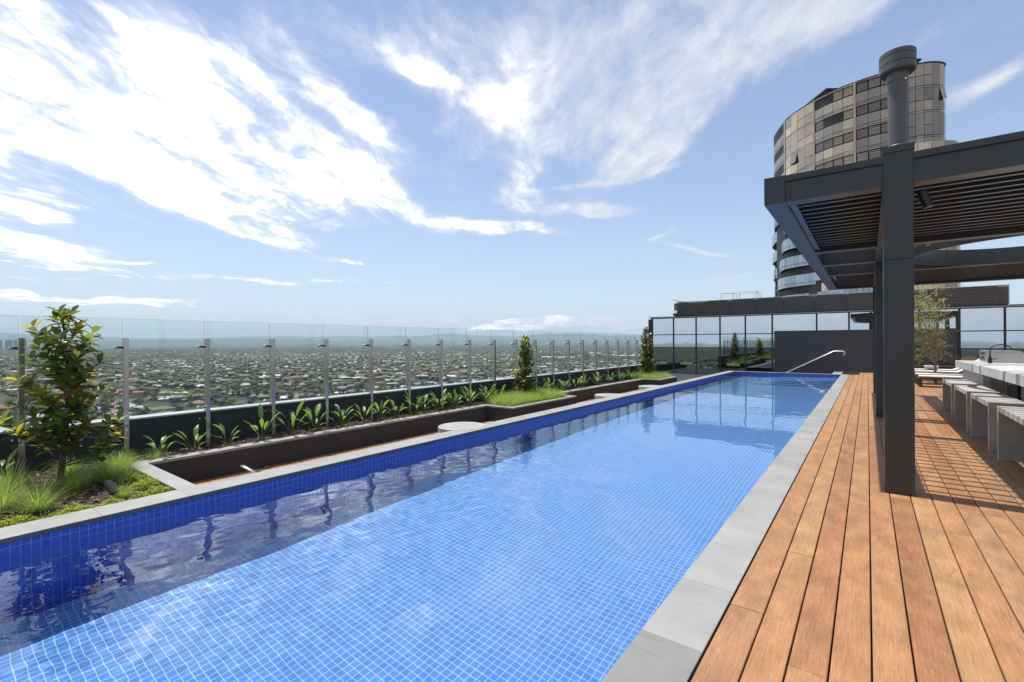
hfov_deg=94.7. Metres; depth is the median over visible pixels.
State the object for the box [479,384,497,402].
bird of paradise plant
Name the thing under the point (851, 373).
drain grate
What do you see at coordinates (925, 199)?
post spotlight
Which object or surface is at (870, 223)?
pergola
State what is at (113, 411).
suburban house
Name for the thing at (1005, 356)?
barbecue
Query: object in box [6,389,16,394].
suburban house
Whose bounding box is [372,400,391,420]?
bird of paradise plant
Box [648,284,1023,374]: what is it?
glazed pavilion
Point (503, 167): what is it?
sky
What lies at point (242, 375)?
suburban house
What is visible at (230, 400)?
suburban tree
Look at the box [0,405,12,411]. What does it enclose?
suburban house
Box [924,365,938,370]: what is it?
side table
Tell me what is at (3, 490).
grass tussock
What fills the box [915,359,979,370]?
sun lounger
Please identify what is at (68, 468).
grass tussock
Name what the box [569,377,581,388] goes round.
bird of paradise plant
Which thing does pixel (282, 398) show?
suburban house
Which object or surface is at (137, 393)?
suburban house
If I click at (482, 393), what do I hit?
bird of paradise plant
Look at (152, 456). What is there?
grass tussock
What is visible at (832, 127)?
apartment tower
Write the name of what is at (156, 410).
suburban house
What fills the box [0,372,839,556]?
pool basin
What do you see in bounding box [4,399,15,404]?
suburban tree
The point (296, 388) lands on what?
suburban house
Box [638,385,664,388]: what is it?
round table
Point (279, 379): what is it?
suburban house
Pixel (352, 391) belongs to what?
suburban house
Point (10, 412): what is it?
suburban tree
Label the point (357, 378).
suburban house
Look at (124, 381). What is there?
glass balustrade
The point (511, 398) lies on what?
grass
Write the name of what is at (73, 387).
magnolia tree
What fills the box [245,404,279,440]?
bird of paradise plant
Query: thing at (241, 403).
suburban house
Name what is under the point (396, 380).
suburban house
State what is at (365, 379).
suburban house
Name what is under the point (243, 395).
suburban house
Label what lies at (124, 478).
grass tussock
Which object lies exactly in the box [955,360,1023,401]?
bar counter
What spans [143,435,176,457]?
bird of paradise plant
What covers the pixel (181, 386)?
suburban house
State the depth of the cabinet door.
7.85 m
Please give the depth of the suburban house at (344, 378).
756.43 m
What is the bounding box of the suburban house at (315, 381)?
[309,379,319,383]
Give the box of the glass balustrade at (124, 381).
[8,315,645,476]
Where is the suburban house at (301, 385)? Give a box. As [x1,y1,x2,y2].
[297,383,310,388]
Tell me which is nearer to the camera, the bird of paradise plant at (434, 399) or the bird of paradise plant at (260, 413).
the bird of paradise plant at (260, 413)
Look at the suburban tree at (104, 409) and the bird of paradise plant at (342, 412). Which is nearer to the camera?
the bird of paradise plant at (342, 412)
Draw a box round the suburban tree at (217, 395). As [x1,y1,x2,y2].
[212,393,221,398]
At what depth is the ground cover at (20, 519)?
4.20 m
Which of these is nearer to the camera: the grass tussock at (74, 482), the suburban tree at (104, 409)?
the grass tussock at (74, 482)
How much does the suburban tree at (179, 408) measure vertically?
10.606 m
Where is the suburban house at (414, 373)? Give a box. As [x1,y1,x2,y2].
[411,371,423,375]
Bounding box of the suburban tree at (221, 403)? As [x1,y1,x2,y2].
[216,399,227,406]
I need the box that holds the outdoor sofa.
[915,357,959,369]
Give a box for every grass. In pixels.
[482,386,570,406]
[632,371,673,378]
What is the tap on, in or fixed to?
on the bar counter
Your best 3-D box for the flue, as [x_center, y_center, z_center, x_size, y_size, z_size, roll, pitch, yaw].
[3.585,-2.236,4.385,0.274,0.888,0.274,0,0,37]
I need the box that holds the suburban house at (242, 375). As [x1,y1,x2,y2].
[238,374,247,378]
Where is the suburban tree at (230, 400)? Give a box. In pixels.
[224,396,236,404]
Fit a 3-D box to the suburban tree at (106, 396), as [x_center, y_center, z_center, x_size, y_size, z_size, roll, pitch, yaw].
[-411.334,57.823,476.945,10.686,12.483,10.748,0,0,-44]
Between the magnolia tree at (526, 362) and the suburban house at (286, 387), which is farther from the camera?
the suburban house at (286, 387)
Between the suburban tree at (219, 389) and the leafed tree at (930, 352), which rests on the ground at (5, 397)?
the suburban tree at (219, 389)
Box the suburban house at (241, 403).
[233,401,247,405]
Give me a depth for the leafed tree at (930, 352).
15.64 m
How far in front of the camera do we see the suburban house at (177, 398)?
489.29 m
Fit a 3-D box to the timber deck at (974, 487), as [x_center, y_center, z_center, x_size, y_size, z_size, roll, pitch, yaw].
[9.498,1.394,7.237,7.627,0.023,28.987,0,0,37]
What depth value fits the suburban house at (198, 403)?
460.46 m
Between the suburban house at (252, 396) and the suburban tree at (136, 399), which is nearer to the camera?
the suburban tree at (136, 399)
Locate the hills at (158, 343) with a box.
[2,339,644,346]
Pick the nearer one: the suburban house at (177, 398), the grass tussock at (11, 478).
the grass tussock at (11, 478)
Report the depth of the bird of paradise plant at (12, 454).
5.04 m
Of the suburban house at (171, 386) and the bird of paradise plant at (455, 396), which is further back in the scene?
the suburban house at (171, 386)
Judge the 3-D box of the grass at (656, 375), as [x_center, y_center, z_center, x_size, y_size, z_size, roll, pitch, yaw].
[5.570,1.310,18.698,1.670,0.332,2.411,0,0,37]
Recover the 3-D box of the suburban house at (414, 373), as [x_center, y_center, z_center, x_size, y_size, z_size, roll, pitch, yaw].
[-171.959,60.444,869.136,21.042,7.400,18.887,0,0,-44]
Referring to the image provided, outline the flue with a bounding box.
[879,45,916,146]
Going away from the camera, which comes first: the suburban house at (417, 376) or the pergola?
the pergola
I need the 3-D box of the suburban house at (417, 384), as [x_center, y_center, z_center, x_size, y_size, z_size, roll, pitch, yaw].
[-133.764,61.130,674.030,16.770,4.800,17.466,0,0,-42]
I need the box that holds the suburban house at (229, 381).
[220,379,231,383]
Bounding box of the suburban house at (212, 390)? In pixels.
[210,387,225,393]
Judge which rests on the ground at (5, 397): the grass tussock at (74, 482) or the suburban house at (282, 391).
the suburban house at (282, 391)
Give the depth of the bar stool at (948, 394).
9.32 m
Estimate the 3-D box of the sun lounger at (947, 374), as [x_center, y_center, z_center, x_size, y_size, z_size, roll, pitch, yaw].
[14.012,1.217,14.897,2.000,0.340,0.660,0,0,37]
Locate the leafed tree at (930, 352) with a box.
[914,285,964,382]
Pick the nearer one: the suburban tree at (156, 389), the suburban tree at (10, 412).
the suburban tree at (10, 412)
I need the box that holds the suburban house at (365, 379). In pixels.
[361,377,368,381]
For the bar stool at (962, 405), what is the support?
on the timber deck at (974, 487)
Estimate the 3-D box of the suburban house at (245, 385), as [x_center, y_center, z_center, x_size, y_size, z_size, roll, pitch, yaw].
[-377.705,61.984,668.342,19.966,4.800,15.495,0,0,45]
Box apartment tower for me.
[772,58,960,297]
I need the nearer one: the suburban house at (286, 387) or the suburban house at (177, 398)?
the suburban house at (177, 398)
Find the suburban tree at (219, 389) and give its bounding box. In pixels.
[215,386,224,392]
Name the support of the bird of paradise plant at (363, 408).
on the garden soil
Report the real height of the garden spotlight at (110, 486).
0.193 m
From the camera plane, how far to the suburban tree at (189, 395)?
491.86 m
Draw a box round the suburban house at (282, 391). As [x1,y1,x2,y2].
[275,389,287,395]
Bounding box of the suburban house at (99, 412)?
[96,408,117,415]
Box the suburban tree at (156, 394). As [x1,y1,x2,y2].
[149,392,159,400]
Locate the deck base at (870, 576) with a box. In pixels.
[739,373,1004,681]
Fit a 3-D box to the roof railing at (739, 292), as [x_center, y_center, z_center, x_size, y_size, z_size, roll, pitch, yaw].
[13.215,-2.489,27.355,2.137,0.777,2.440,0,0,37]
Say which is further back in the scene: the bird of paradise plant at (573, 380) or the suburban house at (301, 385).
the suburban house at (301, 385)
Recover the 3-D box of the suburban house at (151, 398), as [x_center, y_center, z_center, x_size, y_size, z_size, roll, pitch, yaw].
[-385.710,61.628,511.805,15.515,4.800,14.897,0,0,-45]
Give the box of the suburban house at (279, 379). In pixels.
[275,377,281,381]
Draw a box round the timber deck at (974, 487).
[691,372,1023,681]
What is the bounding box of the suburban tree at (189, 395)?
[183,392,193,400]
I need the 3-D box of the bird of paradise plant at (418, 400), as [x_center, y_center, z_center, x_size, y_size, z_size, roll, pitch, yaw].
[-1.883,1.209,9.189,0.518,0.564,0.523,0,0,-29]
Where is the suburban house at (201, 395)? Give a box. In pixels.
[191,393,203,400]
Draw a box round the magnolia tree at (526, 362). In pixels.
[512,335,538,393]
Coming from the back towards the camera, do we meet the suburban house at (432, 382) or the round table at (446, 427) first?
the suburban house at (432, 382)
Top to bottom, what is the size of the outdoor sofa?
0.670 m
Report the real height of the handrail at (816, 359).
1.448 m
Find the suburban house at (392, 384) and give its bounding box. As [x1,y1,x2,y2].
[386,383,398,386]
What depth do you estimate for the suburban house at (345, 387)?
582.12 m
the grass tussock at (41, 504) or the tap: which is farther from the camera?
the tap
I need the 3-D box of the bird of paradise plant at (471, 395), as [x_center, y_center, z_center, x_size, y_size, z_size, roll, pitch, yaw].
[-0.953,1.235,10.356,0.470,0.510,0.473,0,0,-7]
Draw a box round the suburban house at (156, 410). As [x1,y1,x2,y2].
[150,406,175,413]
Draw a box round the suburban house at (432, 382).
[425,381,437,385]
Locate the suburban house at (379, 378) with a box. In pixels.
[373,376,383,380]
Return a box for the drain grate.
[842,372,858,374]
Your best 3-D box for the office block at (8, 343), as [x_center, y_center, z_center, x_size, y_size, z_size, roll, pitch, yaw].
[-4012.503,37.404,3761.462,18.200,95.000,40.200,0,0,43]
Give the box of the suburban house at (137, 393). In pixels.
[129,391,145,397]
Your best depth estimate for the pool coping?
3.55 m
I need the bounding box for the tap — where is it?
[988,344,1011,362]
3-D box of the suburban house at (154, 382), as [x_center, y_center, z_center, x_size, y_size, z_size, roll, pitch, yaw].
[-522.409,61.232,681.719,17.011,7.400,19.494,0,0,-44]
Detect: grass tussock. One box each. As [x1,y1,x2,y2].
[0,457,52,495]
[0,465,55,513]
[0,473,82,515]
[37,459,112,494]
[45,455,87,476]
[69,448,133,483]
[94,450,141,473]
[95,445,145,467]
[96,459,149,484]
[108,480,144,498]
[139,445,168,459]
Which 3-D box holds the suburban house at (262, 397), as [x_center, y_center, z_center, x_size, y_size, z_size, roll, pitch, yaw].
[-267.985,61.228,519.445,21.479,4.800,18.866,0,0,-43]
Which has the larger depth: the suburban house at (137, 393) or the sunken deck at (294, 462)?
the suburban house at (137, 393)
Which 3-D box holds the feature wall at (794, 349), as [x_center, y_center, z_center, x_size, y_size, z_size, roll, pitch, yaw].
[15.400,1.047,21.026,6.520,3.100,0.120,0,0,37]
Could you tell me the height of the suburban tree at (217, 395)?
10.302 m
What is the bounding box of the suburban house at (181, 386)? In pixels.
[176,384,188,389]
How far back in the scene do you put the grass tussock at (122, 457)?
5.43 m
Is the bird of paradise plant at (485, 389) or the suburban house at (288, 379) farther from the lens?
the suburban house at (288, 379)
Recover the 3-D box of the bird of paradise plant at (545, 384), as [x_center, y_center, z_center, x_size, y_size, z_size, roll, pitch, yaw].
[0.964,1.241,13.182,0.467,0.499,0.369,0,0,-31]
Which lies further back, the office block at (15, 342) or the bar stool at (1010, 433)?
the office block at (15, 342)
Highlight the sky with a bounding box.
[0,0,1023,338]
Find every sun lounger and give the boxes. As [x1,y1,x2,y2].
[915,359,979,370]
[915,369,962,373]
[915,373,962,383]
[916,375,962,386]
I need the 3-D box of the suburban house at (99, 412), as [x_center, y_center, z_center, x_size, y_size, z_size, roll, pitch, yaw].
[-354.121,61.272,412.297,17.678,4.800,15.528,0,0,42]
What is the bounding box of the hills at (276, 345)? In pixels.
[2,343,642,349]
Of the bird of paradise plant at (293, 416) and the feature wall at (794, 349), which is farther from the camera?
the feature wall at (794, 349)
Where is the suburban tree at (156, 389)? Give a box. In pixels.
[151,388,160,392]
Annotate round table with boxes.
[438,422,485,432]
[595,393,625,398]
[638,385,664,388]
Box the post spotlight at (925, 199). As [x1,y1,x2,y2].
[914,189,933,208]
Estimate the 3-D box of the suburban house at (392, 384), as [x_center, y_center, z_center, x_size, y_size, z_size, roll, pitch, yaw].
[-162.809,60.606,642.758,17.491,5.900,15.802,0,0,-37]
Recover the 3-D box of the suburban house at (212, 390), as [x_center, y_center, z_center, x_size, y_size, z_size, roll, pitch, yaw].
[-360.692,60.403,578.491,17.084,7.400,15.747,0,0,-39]
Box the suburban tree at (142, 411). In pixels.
[134,407,149,415]
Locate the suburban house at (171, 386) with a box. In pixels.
[168,382,184,388]
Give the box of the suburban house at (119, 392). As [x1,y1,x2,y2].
[114,388,133,394]
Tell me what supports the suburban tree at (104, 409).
on the ground at (5, 397)
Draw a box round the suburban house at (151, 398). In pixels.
[147,395,164,400]
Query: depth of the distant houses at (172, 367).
1298.00 m
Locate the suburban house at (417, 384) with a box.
[413,382,424,385]
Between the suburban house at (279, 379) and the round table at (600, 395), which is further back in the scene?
the suburban house at (279, 379)
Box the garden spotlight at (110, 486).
[102,480,119,500]
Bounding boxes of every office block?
[5,340,12,350]
[14,339,26,349]
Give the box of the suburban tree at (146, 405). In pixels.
[139,402,152,408]
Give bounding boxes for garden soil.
[0,379,633,526]
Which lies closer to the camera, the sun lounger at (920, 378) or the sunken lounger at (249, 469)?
the sunken lounger at (249, 469)
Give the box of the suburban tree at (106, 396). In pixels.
[99,392,111,399]
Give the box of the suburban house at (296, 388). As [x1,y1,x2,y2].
[290,387,301,390]
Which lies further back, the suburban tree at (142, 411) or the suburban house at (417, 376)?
the suburban house at (417, 376)
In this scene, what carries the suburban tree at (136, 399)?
on the ground at (5, 397)
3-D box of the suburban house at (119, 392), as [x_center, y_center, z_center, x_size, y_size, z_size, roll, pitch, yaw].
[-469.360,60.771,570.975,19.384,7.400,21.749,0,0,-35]
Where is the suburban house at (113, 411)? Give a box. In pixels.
[103,409,118,415]
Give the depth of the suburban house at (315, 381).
698.22 m
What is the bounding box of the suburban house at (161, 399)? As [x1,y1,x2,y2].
[158,396,170,401]
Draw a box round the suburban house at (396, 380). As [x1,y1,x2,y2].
[393,379,404,382]
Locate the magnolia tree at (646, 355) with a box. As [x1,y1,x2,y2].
[637,326,655,373]
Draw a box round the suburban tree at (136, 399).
[131,396,142,404]
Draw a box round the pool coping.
[0,371,848,681]
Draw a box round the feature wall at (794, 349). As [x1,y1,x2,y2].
[774,328,957,373]
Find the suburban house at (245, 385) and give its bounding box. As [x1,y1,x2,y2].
[241,383,249,386]
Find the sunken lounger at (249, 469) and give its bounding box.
[240,465,261,472]
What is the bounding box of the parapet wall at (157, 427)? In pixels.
[0,364,642,476]
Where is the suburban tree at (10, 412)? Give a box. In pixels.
[1,409,15,415]
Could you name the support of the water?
in the pool basin
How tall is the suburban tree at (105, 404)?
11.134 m
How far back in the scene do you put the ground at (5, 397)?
595.13 m
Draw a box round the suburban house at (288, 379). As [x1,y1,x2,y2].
[282,377,292,382]
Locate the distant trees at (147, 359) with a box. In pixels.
[0,344,648,398]
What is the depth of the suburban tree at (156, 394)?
505.71 m
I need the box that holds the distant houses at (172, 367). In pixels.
[0,346,640,385]
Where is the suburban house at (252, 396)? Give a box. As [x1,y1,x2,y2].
[250,393,262,398]
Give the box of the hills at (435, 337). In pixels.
[0,332,647,341]
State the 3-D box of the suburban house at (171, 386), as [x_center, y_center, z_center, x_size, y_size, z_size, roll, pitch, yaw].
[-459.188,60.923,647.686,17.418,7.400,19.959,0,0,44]
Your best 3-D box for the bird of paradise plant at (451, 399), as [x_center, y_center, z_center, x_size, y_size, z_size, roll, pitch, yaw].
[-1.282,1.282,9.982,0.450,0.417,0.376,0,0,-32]
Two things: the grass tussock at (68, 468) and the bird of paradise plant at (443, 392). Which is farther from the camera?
the bird of paradise plant at (443, 392)
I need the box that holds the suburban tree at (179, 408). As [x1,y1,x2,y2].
[172,404,185,411]
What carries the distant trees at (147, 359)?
on the ground at (5, 397)
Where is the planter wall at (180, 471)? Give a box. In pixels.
[129,376,676,490]
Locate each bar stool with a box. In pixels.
[942,379,978,417]
[954,385,999,432]
[970,393,1023,452]
[997,406,1023,462]
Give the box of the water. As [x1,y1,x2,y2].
[0,374,837,681]
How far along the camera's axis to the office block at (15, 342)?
3854.85 m
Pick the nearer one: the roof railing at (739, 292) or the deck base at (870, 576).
the deck base at (870, 576)
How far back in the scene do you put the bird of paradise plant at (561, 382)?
13.55 m
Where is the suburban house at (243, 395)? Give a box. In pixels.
[241,392,254,396]
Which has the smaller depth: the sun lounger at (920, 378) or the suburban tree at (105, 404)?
the sun lounger at (920, 378)
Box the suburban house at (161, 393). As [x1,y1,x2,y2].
[158,391,174,395]
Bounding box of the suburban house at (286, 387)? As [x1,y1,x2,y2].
[275,384,290,389]
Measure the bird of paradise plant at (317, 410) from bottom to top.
0.470 m
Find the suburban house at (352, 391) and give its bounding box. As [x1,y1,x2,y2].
[346,389,362,393]
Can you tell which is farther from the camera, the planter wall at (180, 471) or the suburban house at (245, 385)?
the suburban house at (245, 385)
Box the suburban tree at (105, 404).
[97,402,111,408]
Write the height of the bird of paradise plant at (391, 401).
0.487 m
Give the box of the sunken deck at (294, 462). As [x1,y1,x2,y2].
[192,389,641,484]
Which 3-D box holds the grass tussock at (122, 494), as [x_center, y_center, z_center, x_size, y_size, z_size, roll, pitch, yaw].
[-3.626,1.383,4.412,0.363,0.180,0.366,0,0,-35]
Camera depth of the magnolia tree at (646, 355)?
18.79 m
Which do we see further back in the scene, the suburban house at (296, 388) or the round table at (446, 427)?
the suburban house at (296, 388)
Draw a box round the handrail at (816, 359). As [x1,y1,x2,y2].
[786,351,844,372]
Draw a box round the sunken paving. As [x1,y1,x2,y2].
[663,373,706,381]
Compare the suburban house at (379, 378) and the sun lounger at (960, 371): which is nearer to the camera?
the sun lounger at (960, 371)
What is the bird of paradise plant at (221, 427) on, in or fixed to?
on the garden soil
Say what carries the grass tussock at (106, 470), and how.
on the garden soil
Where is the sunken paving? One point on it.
(681, 377)
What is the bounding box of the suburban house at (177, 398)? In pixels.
[169,395,187,402]
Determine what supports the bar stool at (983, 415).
on the timber deck at (974, 487)
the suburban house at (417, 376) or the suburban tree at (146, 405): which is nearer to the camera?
the suburban tree at (146, 405)
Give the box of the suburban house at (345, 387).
[336,386,351,390]
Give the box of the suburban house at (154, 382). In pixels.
[143,381,157,386]
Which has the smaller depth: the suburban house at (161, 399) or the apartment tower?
the apartment tower
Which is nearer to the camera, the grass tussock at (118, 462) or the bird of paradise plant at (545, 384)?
the grass tussock at (118, 462)
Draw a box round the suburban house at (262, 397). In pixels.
[256,394,278,399]
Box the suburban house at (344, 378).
[338,376,351,379]
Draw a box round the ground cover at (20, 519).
[0,413,421,527]
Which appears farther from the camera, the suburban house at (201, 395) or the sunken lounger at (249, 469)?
the suburban house at (201, 395)
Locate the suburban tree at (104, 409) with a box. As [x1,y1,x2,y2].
[100,406,111,412]
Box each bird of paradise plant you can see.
[0,447,18,474]
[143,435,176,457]
[174,425,210,452]
[207,423,240,446]
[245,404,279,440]
[273,399,310,435]
[297,403,327,431]
[328,404,353,427]
[353,403,376,423]
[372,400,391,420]
[385,396,406,418]
[403,389,427,415]
[411,394,429,413]
[429,394,446,410]
[430,388,451,410]
[445,389,461,408]
[445,393,462,408]
[460,386,477,406]
[461,386,479,404]
[477,389,491,403]
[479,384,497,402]
[539,377,552,388]
[558,379,568,390]
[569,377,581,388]
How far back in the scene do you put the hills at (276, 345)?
6221.45 m
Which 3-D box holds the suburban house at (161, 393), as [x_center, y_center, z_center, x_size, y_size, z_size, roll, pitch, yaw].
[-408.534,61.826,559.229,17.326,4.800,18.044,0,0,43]
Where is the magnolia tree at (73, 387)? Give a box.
[0,304,131,483]
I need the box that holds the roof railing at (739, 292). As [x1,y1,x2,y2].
[721,291,758,299]
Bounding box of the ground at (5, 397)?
[0,348,630,426]
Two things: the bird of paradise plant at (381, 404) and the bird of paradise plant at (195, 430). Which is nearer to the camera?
the bird of paradise plant at (195, 430)
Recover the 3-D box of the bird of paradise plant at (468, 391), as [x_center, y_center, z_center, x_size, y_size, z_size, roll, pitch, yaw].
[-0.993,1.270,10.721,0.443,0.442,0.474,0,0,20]
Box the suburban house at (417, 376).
[415,374,428,378]
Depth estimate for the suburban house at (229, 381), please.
710.09 m
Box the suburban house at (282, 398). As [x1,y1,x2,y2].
[277,396,287,400]
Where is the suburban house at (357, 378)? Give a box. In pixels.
[351,376,363,380]
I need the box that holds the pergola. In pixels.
[764,131,1023,495]
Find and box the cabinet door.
[1007,382,1020,400]
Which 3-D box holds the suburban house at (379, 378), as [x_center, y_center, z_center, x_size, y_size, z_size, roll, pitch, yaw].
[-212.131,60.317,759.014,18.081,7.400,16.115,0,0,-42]
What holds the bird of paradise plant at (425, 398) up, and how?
on the garden soil
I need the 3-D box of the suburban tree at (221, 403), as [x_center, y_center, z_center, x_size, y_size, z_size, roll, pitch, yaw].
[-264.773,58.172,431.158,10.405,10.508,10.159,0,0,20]
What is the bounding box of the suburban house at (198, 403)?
[185,400,203,406]
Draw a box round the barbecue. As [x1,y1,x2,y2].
[979,350,1023,362]
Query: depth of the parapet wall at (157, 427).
7.25 m

